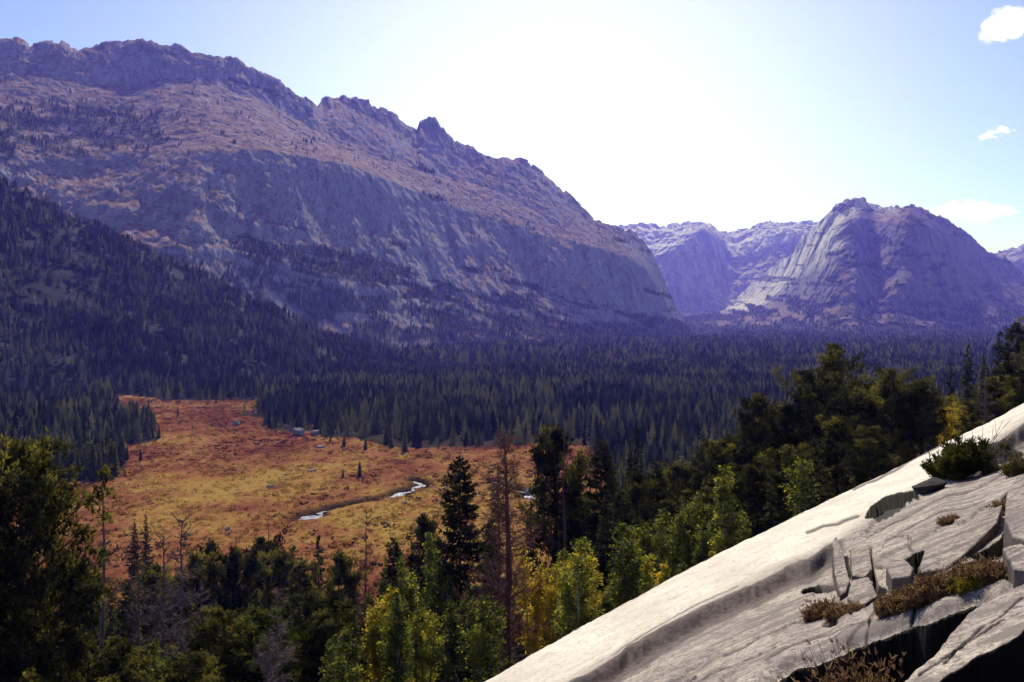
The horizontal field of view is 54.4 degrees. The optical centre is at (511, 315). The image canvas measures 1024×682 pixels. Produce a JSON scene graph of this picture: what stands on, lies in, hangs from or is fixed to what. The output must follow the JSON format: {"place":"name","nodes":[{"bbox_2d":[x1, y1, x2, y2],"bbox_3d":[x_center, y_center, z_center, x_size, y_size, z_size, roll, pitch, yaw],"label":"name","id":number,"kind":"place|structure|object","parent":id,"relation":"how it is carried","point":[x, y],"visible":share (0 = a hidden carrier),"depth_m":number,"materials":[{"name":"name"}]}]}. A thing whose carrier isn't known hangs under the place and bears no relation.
{"place":"outdoors","nodes":[
{"label":"outdoors","id":0,"kind":"place"},
{"bbox_2d":[0,181,386,394],"bbox_3d":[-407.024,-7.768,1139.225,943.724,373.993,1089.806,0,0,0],"label":"forested hill","id":1,"kind":"structure","parent":0,"point":[65,272],"depth_m":983.09,"materials":[{"name":"plant"}]},
{"bbox_2d":[0,174,518,396],"bbox_3d":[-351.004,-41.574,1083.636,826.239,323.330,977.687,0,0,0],"label":"hillside forest","id":2,"kind":"object","parent":1,"relation":"on","point":[132,377],"visible":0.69,"depth_m":973.75,"materials":[{"name":"green plant"}]},
{"bbox_2d":[0,36,695,349],"bbox_3d":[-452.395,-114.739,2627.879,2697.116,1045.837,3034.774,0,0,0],"label":"mountain","id":3,"kind":"structure","parent":0,"point":[207,201],"depth_m":2036.60,"materials":[{"name":"stone"}]},
{"bbox_2d":[0,73,695,349],"bbox_3d":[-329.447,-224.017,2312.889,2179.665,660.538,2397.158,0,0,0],"label":"mountainside forest","id":4,"kind":"object","parent":3,"relation":"on","point":[682,328],"visible":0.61,"depth_m":1904.65,"materials":[{"name":"green plant"}]},
{"bbox_2d":[0,332,1014,681],"bbox_3d":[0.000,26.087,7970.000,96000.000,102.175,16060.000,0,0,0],"label":"ground","id":5,"kind":"structure","parent":0,"point":[251,502],"depth_m":341.71,"materials":[{"name":"plant"}]},
{"bbox_2d":[0,472,67,681],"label":"pine tree","id":6,"kind":"object","parent":5,"relation":"on","point":[42,665],"visible":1,"depth_m":51.82,"materials":[{"name":"green plant"}]},
{"bbox_2d":[0,424,124,681],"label":"pine tree","id":7,"kind":"object","parent":5,"relation":"on","point":[50,498],"visible":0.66,"depth_m":55.92,"materials":[{"name":"green plant"}]},
{"bbox_2d":[16,545,121,681],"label":"pine tree","id":8,"kind":"object","parent":5,"relation":"on","point":[79,656],"visible":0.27,"depth_m":59.77,"materials":[{"name":"green plant"}]},
{"bbox_2d":[79,640,164,681],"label":"pine tree","id":9,"kind":"object","parent":5,"relation":"on","point":[122,656],"visible":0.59,"depth_m":62.24,"materials":[{"name":"green plant"}]},
{"bbox_2d":[113,580,147,646],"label":"spruce tree","id":10,"kind":"object","parent":5,"relation":"on","point":[122,629],"visible":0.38,"depth_m":95.80,"materials":[{"name":"green plant"}]},
{"bbox_2d":[116,567,164,667],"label":"dead tree","id":11,"kind":"object","parent":5,"relation":"on","point":[137,635],"visible":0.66,"depth_m":66.04,"materials":[{"name":"grey wood"}]},
{"bbox_2d":[109,560,197,657],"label":"pine tree","id":12,"kind":"object","parent":5,"relation":"on","point":[151,575],"visible":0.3,"depth_m":118.56,"materials":[{"name":"green plant"}]},
{"bbox_2d":[138,638,185,681],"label":"aspen tree","id":13,"kind":"object","parent":5,"relation":"on","point":[152,645],"visible":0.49,"depth_m":55.90,"materials":[{"name":"green plant"}]},
{"bbox_2d":[142,530,186,660],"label":"dead tree","id":14,"kind":"object","parent":5,"relation":"on","point":[163,634],"visible":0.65,"depth_m":73.72,"materials":[{"name":"grey wood"}]},
{"bbox_2d":[158,574,196,670],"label":"tree","id":15,"kind":"object","parent":5,"relation":"on","point":[186,609],"visible":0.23,"depth_m":115.71,"materials":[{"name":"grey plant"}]},
{"bbox_2d":[157,511,205,661],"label":"dead tree","id":16,"kind":"object","parent":5,"relation":"on","point":[183,599],"visible":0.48,"depth_m":79.84,"materials":[{"name":"grey wood"}]},
{"bbox_2d":[165,549,221,642],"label":"pine tree","id":17,"kind":"object","parent":5,"relation":"on","point":[206,577],"visible":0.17,"depth_m":125.70,"materials":[{"name":"green plant"}]},
{"bbox_2d":[165,648,225,681],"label":"pine tree","id":18,"kind":"object","parent":5,"relation":"on","point":[204,664],"visible":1,"depth_m":50.87,"materials":[{"name":"green plant"}]},
{"bbox_2d":[160,604,261,681],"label":"pine tree","id":19,"kind":"object","parent":5,"relation":"on","point":[208,629],"visible":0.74,"depth_m":56.90,"materials":[{"name":"green plant"}]},
{"bbox_2d":[184,538,245,610],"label":"pine tree","id":20,"kind":"object","parent":5,"relation":"on","point":[210,546],"visible":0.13,"depth_m":131.56,"materials":[{"name":"green plant"}]},
{"bbox_2d":[208,544,264,614],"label":"pine tree","id":21,"kind":"object","parent":5,"relation":"on","point":[234,572],"visible":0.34,"depth_m":127.33,"materials":[{"name":"green plant"}]},
{"bbox_2d":[221,524,292,605],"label":"pine tree","id":22,"kind":"object","parent":5,"relation":"on","point":[268,545],"visible":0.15,"depth_m":135.55,"materials":[{"name":"green plant"}]},
{"bbox_2d":[213,599,320,681],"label":"pine tree","id":23,"kind":"object","parent":5,"relation":"on","point":[261,620],"visible":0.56,"depth_m":59.25,"materials":[{"name":"green plant"}]},
{"bbox_2d":[243,588,298,681],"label":"dead tree","id":24,"kind":"object","parent":5,"relation":"on","point":[288,652],"visible":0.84,"depth_m":48.59,"materials":[{"name":"grey wood"}]},
{"bbox_2d":[252,628,293,681],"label":"dead tree","id":25,"kind":"object","parent":5,"relation":"on","point":[269,677],"visible":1,"depth_m":46.15,"materials":[{"name":"grey wood"}]},
{"bbox_2d":[242,544,326,618],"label":"pine tree","id":26,"kind":"object","parent":5,"relation":"on","point":[284,562],"visible":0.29,"depth_m":124.65,"materials":[{"name":"green plant"}]},
{"bbox_2d":[285,561,314,598],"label":"pine tree","id":27,"kind":"object","parent":5,"relation":"on","point":[300,577],"visible":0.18,"depth_m":111.76,"materials":[{"name":"green plant"}]},
{"bbox_2d":[282,609,360,681],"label":"pine tree","id":28,"kind":"object","parent":5,"relation":"on","point":[318,626],"visible":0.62,"depth_m":59.93,"materials":[{"name":"green plant"}]},
{"bbox_2d":[290,588,376,681],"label":"pine tree","id":29,"kind":"object","parent":5,"relation":"on","point":[332,604],"visible":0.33,"depth_m":62.16,"materials":[{"name":"green plant"}]},
{"bbox_2d":[307,550,370,629],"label":"pine tree","id":30,"kind":"object","parent":5,"relation":"on","point":[341,571],"visible":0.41,"depth_m":119.50,"materials":[{"name":"green plant"}]},
{"bbox_2d":[318,627,367,681],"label":"aspen tree","id":31,"kind":"object","parent":5,"relation":"on","point":[355,648],"visible":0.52,"depth_m":55.38,"materials":[{"name":"green plant"}]},
{"bbox_2d":[323,640,363,681],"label":"aspen tree","id":32,"kind":"object","parent":5,"relation":"on","point":[340,668],"visible":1,"depth_m":48.05,"materials":[{"name":"green plant"}]},
{"bbox_2d":[353,506,379,623],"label":"dead tree","id":33,"kind":"object","parent":5,"relation":"on","point":[365,568],"visible":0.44,"depth_m":149.89,"materials":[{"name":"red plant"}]},
{"bbox_2d":[359,586,397,681],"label":"aspen tree","id":34,"kind":"object","parent":5,"relation":"on","point":[373,637],"visible":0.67,"depth_m":59.55,"materials":[{"name":"green plant"}]},
{"bbox_2d":[375,535,405,628],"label":"pine tree","id":35,"kind":"object","parent":5,"relation":"on","point":[391,572],"visible":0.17,"depth_m":117.78,"materials":[{"name":"green plant"}]},
{"bbox_2d":[375,592,420,681],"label":"aspen tree","id":36,"kind":"object","parent":5,"relation":"on","point":[397,653],"visible":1,"depth_m":51.79,"materials":[{"name":"green plant"}]},
{"bbox_2d":[391,556,425,678],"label":"aspen tree","id":37,"kind":"object","parent":5,"relation":"on","point":[408,584],"visible":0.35,"depth_m":87.70,"materials":[{"name":"green plant"}]},
{"bbox_2d":[393,513,451,615],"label":"pine tree","id":38,"kind":"object","parent":5,"relation":"on","point":[414,561],"visible":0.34,"depth_m":123.40,"materials":[{"name":"green plant"}]},
{"bbox_2d":[404,608,448,681],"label":"aspen tree","id":39,"kind":"object","parent":5,"relation":"on","point":[416,633],"visible":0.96,"depth_m":61.62,"materials":[{"name":"green plant"}]},
{"bbox_2d":[414,532,440,672],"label":"aspen tree","id":40,"kind":"object","parent":5,"relation":"on","point":[430,558],"visible":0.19,"depth_m":92.20,"materials":[{"name":"green plant"}]},
{"bbox_2d":[424,558,462,681],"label":"aspen tree","id":41,"kind":"object","parent":5,"relation":"on","point":[437,603],"visible":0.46,"depth_m":86.04,"materials":[{"name":"green plant"}]},
{"bbox_2d":[438,590,478,681],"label":"aspen tree","id":42,"kind":"object","parent":5,"relation":"on","point":[453,657],"visible":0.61,"depth_m":73.94,"materials":[{"name":"green plant"}]},
{"bbox_2d":[426,455,496,681],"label":"pine tree","id":43,"kind":"object","parent":5,"relation":"on","point":[454,522],"visible":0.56,"depth_m":87.64,"materials":[{"name":"green plant"}]},
{"bbox_2d":[451,584,482,681],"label":"spruce tree","id":44,"kind":"object","parent":5,"relation":"on","point":[463,669],"visible":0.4,"depth_m":60.51,"materials":[{"name":"green plant"}]},
{"bbox_2d":[455,591,520,681],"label":"aspen tree","id":45,"kind":"object","parent":5,"relation":"on","point":[481,659],"visible":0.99,"depth_m":52.21,"materials":[{"name":"green plant"}]},
{"bbox_2d":[0,381,980,507],"bbox_3d":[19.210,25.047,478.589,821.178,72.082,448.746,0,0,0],"label":"valley forest","id":46,"kind":"object","parent":5,"relation":"on","point":[671,422],"visible":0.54,"depth_m":529.85,"materials":[{"name":"green plant"}]},
{"bbox_2d":[474,518,518,678],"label":"pine tree","id":47,"kind":"object","parent":5,"relation":"on","point":[490,547],"visible":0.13,"depth_m":103.63,"materials":[{"name":"green plant"}]},
{"bbox_2d":[446,429,557,671],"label":"dead tree","id":48,"kind":"object","parent":5,"relation":"on","point":[504,506],"visible":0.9,"depth_m":69.55,"materials":[{"name":"red plant"}]},
{"bbox_2d":[476,464,531,673],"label":"dead tree","id":49,"kind":"object","parent":5,"relation":"on","point":[498,574],"visible":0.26,"depth_m":83.93,"materials":[{"name":"brown wood"}]},
{"bbox_2d":[512,548,546,656],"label":"aspen tree","id":50,"kind":"object","parent":5,"relation":"on","point":[535,646],"visible":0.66,"depth_m":73.57,"materials":[{"name":"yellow plant"}]},
{"bbox_2d":[72,352,1020,399],"bbox_3d":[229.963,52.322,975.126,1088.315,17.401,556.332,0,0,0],"label":"valley forest","id":51,"kind":"object","parent":5,"relation":"on","point":[623,371],"visible":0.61,"depth_m":840.69,"materials":[{"name":"green plant"}]},
{"bbox_2d":[535,561,568,646],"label":"aspen tree","id":52,"kind":"object","parent":5,"relation":"on","point":[548,603],"visible":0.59,"depth_m":71.84,"materials":[{"name":"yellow plant"}]},
{"bbox_2d":[514,423,590,609],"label":"pine tree","id":53,"kind":"object","parent":5,"relation":"on","point":[549,462],"visible":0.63,"depth_m":97.13,"materials":[{"name":"green plant"}]},
{"bbox_2d":[550,536,605,639],"bbox_3d":[3.413,15.435,50.728,2.824,8.354,3.406,0,0,-45],"label":"aspen tree","id":54,"kind":"object","parent":5,"relation":"on","point":[574,609],"visible":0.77,"depth_m":50.65,"materials":[{"name":"green plant"}]},
{"bbox_2d":[576,437,623,587],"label":"spruce tree","id":55,"kind":"object","parent":5,"relation":"on","point":[606,471],"visible":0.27,"depth_m":91.69,"materials":[{"name":"green plant"}]},
{"bbox_2d":[590,487,621,617],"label":"spruce tree","id":56,"kind":"object","parent":5,"relation":"on","point":[602,558],"visible":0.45,"depth_m":81.95,"materials":[{"name":"green plant"}]},
{"bbox_2d":[597,490,637,609],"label":"spruce tree","id":57,"kind":"object","parent":5,"relation":"on","point":[620,515],"visible":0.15,"depth_m":83.79,"materials":[{"name":"green plant"}]},
{"bbox_2d":[599,520,647,608],"bbox_3d":[6.087,14.896,53.120,2.815,8.302,3.396,0,0,-38],"label":"aspen tree","id":58,"kind":"object","parent":5,"relation":"on","point":[626,588],"visible":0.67,"depth_m":52.67,"materials":[{"name":"green plant"}]},
{"bbox_2d":[592,470,665,586],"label":"pine tree","id":59,"kind":"object","parent":5,"relation":"on","point":[636,491],"visible":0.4,"depth_m":87.64,"materials":[{"name":"green plant"}]},
{"bbox_2d":[617,524,658,591],"bbox_3d":[7.359,16.045,59.072,3.233,7.525,2.680,0,0,26],"label":"aspen tree","id":60,"kind":"object","parent":5,"relation":"on","point":[645,577],"visible":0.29,"depth_m":58.51,"materials":[{"name":"green plant"}]},
{"bbox_2d":[635,508,674,584],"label":"aspen tree","id":61,"kind":"object","parent":5,"relation":"on","point":[650,545],"visible":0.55,"depth_m":65.26,"materials":[{"name":"green plant"}]},
{"bbox_2d":[645,498,695,565],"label":"pine tree","id":62,"kind":"object","parent":5,"relation":"on","point":[666,504],"visible":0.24,"depth_m":83.44,"materials":[{"name":"green plant"}]},
{"bbox_2d":[659,512,693,579],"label":"aspen tree","id":63,"kind":"object","parent":5,"relation":"on","point":[678,527],"visible":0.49,"depth_m":71.42,"materials":[{"name":"green plant"}]},
{"bbox_2d":[653,459,700,568],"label":"pine tree","id":64,"kind":"object","parent":5,"relation":"on","point":[682,472],"visible":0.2,"depth_m":99.51,"materials":[{"name":"green plant"}]},
{"bbox_2d":[670,490,708,568],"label":"aspen tree","id":65,"kind":"object","parent":5,"relation":"on","point":[690,517],"visible":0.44,"depth_m":73.64,"materials":[{"name":"green plant"}]},
{"bbox_2d":[373,328,1019,363],"bbox_3d":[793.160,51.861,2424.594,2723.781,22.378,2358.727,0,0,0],"label":"distant valley forest","id":66,"kind":"object","parent":5,"relation":"on","point":[750,342],"visible":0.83,"depth_m":1637.22,"materials":[{"name":"green plant"}]},
{"bbox_2d":[687,520,716,566],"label":"aspen tree","id":67,"kind":"object","parent":5,"relation":"on","point":[703,538],"visible":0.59,"depth_m":67.77,"materials":[{"name":"green plant"}]},
{"bbox_2d":[687,433,752,528],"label":"pine tree","id":68,"kind":"object","parent":5,"relation":"on","point":[715,453],"visible":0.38,"depth_m":93.34,"materials":[{"name":"green plant"}]},
{"bbox_2d":[707,465,754,554],"bbox_3d":[12.821,12.520,58.661,2.371,7.763,3.410,0,0,44],"label":"aspen tree","id":69,"kind":"object","parent":5,"relation":"on","point":[729,529],"visible":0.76,"depth_m":58.10,"materials":[{"name":"green plant"}]},
{"bbox_2d":[704,462,796,537],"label":"pine tree","id":70,"kind":"object","parent":5,"relation":"on","point":[743,484],"visible":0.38,"depth_m":72.98,"materials":[{"name":"green plant"}]},
{"bbox_2d":[485,403,1023,681],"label":"rock slab","id":71,"kind":"object","parent":5,"relation":"on","point":[731,614],"visible":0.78,"depth_m":14.48,"materials":[{"name":"stone"}]},
{"bbox_2d":[798,592,842,622],"bbox_3d":[3.434,3.235,11.087,0.540,0.388,0.418,-14,-5,0],"label":"heather clump","id":72,"kind":"object","parent":71,"relation":"on","point":[812,613],"visible":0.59,"depth_m":11.04,"materials":[{"name":"plant"}]},
{"bbox_2d":[832,537,848,600],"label":"granite block","id":73,"kind":"structure","parent":71,"relation":"on","point":[840,577],"depth_m":12.90,"materials":[{"name":"stone"}]},
{"bbox_2d":[818,601,866,624],"bbox_3d":[3.473,3.098,10.430,0.501,0.232,0.417,-14,-5,0],"label":"grass tuft","id":74,"kind":"object","parent":71,"relation":"on","point":[835,612],"visible":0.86,"depth_m":10.38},
{"bbox_2d":[791,635,905,681],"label":"heather clump","id":75,"kind":"object","parent":71,"relation":"on","point":[855,667],"visible":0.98,"depth_m":7.52,"materials":[{"name":"plant"}]},
{"bbox_2d":[850,544,871,580],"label":"granite block","id":76,"kind":"structure","parent":71,"relation":"on","point":[860,563],"depth_m":13.22,"materials":[{"name":"stone"}]},
{"bbox_2d":[847,577,876,607],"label":"granite block","id":77,"kind":"structure","parent":71,"relation":"on","point":[862,591],"depth_m":11.09,"materials":[{"name":"stone"}]},
{"bbox_2d":[870,580,923,617],"bbox_3d":[3.676,2.683,9.368,0.596,0.356,0.504,-14,-5,0],"label":"heather clump","id":78,"kind":"object","parent":71,"relation":"on","point":[887,605],"visible":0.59,"depth_m":9.29,"materials":[{"name":"plant"}]},
{"bbox_2d":[886,560,912,591],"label":"granite block","id":79,"kind":"structure","parent":71,"relation":"on","point":[897,571],"depth_m":10.48,"materials":[{"name":"stone"}]},
{"bbox_2d":[895,563,956,609],"bbox_3d":[3.886,2.495,9.179,0.746,0.362,0.585,-14,-5,0],"label":"heather clump","id":80,"kind":"object","parent":71,"relation":"on","point":[926,590],"visible":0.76,"depth_m":9.09,"materials":[{"name":"plant"}]},
{"bbox_2d":[918,505,1001,577],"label":"granite block","id":81,"kind":"structure","parent":71,"relation":"on","point":[973,536],"depth_m":11.72,"materials":[{"name":"stone"}]},
{"bbox_2d":[920,434,1008,480],"bbox_3d":[9.856,3.137,21.891,1.698,1.084,1.613,0,0,0],"label":"pine bush","id":82,"kind":"object","parent":71,"relation":"on","point":[966,458],"visible":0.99,"depth_m":21.53,"materials":[{"name":"green plant"}]},
{"bbox_2d":[946,564,988,595],"bbox_3d":[4.104,2.405,8.962,0.444,0.278,0.360,-14,-5,0],"label":"grass tuft","id":83,"kind":"object","parent":71,"relation":"on","point":[963,585],"visible":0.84,"depth_m":8.88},
{"bbox_2d":[947,552,1007,589],"bbox_3d":[4.229,2.326,9.055,0.607,0.399,0.505,-14,-5,0],"label":"heather clump","id":84,"kind":"object","parent":71,"relation":"on","point":[994,570],"visible":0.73,"depth_m":8.93,"materials":[{"name":"plant"}]},
{"bbox_2d":[1002,544,1023,588],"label":"granite block","id":85,"kind":"structure","parent":71,"relation":"on","point":[1013,557],"depth_m":8.69,"materials":[{"name":"stone"}]},
{"bbox_2d":[1003,477,1023,547],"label":"granite block","id":86,"kind":"structure","parent":71,"relation":"on","point":[1013,532],"depth_m":10.54,"materials":[{"name":"stone"}]},
{"bbox_2d":[728,392,787,514],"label":"pine tree","id":87,"kind":"object","parent":5,"relation":"on","point":[753,421],"visible":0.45,"depth_m":93.09,"materials":[{"name":"green plant"}]},
{"bbox_2d":[758,473,783,531],"bbox_3d":[16.588,13.369,64.083,2.067,6.543,2.222,0,0,-35],"label":"spruce tree","id":88,"kind":"object","parent":5,"relation":"on","point":[773,512],"visible":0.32,"depth_m":64.00,"materials":[{"name":"green plant"}]},
{"bbox_2d":[730,441,832,534],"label":"pine tree","id":89,"kind":"object","parent":5,"relation":"on","point":[780,456],"visible":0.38,"depth_m":73.19,"materials":[{"name":"green plant"}]},
{"bbox_2d":[756,401,815,499],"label":"pine tree","id":90,"kind":"object","parent":5,"relation":"on","point":[786,419],"visible":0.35,"depth_m":89.36,"materials":[{"name":"green plant"}]},
{"bbox_2d":[753,363,850,497],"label":"pine tree","id":91,"kind":"object","parent":5,"relation":"on","point":[809,392],"visible":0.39,"depth_m":91.04,"materials":[{"name":"green plant"}]},
{"bbox_2d":[778,456,826,518],"bbox_3d":[16.817,11.316,58.030,2.776,6.341,2.757,0,0,-29],"label":"aspen tree","id":92,"kind":"object","parent":5,"relation":"on","point":[802,470],"visible":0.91,"depth_m":57.84,"materials":[{"name":"green plant"}]},
{"bbox_2d":[800,440,831,511],"bbox_3d":[18.288,10.946,60.010,2.889,7.287,2.779,0,0,24],"label":"spruce tree","id":93,"kind":"object","parent":5,"relation":"on","point":[817,474],"visible":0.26,"depth_m":60.02,"materials":[{"name":"green plant"}]},
{"bbox_2d":[794,341,868,426],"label":"pine tree","id":94,"kind":"object","parent":5,"relation":"on","point":[831,359],"visible":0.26,"depth_m":103.30,"materials":[{"name":"green plant"}]},
{"bbox_2d":[793,412,875,499],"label":"pine tree","id":95,"kind":"object","parent":5,"relation":"on","point":[829,447],"visible":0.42,"depth_m":77.31,"materials":[{"name":"green plant"}]},
{"bbox_2d":[808,378,912,482],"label":"pine tree","id":96,"kind":"object","parent":5,"relation":"on","point":[843,406],"visible":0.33,"depth_m":86.43,"materials":[{"name":"green plant"}]},
{"bbox_2d":[836,425,903,489],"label":"pine tree","id":97,"kind":"object","parent":5,"relation":"on","point":[871,438],"visible":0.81,"depth_m":69.73,"materials":[{"name":"green plant"}]},
{"bbox_2d":[840,364,959,463],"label":"pine tree","id":98,"kind":"object","parent":5,"relation":"on","point":[887,382],"visible":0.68,"depth_m":84.48,"materials":[{"name":"green plant"}]},
{"bbox_2d":[883,378,956,455],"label":"pine tree","id":99,"kind":"object","parent":5,"relation":"on","point":[933,398],"visible":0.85,"depth_m":83.34,"materials":[{"name":"green plant"}]},
{"bbox_2d":[951,344,977,434],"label":"spruce tree","id":100,"kind":"object","parent":5,"relation":"on","point":[967,378],"visible":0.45,"depth_m":149.81,"materials":[{"name":"green plant"}]},
{"bbox_2d":[973,376,1016,422],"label":"pine tree","id":101,"kind":"object","parent":5,"relation":"on","point":[994,387],"visible":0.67,"depth_m":83.02,"materials":[{"name":"green plant"}]},
{"bbox_2d":[989,322,1023,374],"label":"pine tree","id":102,"kind":"object","parent":5,"relation":"on","point":[1016,330],"visible":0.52,"depth_m":164.70,"materials":[{"name":"green plant"}]},
{"bbox_2d":[1003,367,1023,411],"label":"pine tree","id":103,"kind":"object","parent":5,"relation":"on","point":[1019,390],"visible":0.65,"depth_m":89.79,"materials":[{"name":"green plant"}]},
{"bbox_2d":[0,0,1023,253],"label":"sky","id":104,"kind":"structure","parent":0,"point":[730,115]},
{"bbox_2d":[618,220,1023,314],"bbox_3d":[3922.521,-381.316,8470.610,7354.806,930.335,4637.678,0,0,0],"label":"distant mountain","id":105,"kind":"structure","parent":0,"point":[702,266],"depth_m":7728.52,"materials":[{"name":"stone"}]},
{"bbox_2d":[681,197,1023,331],"bbox_3d":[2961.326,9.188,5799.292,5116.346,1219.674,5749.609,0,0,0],"label":"mountain","id":106,"kind":"structure","parent":0,"point":[847,226],"depth_m":3915.31,"materials":[{"name":"stone"}]},
{"bbox_2d":[683,232,1023,333],"bbox_3d":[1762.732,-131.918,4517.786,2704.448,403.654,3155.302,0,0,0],"label":"foothill forest","id":107,"kind":"object","parent":106,"relation":"on","point":[1002,311],"visible":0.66,"depth_m":3733.99,"materials":[{"name":"green plant"}]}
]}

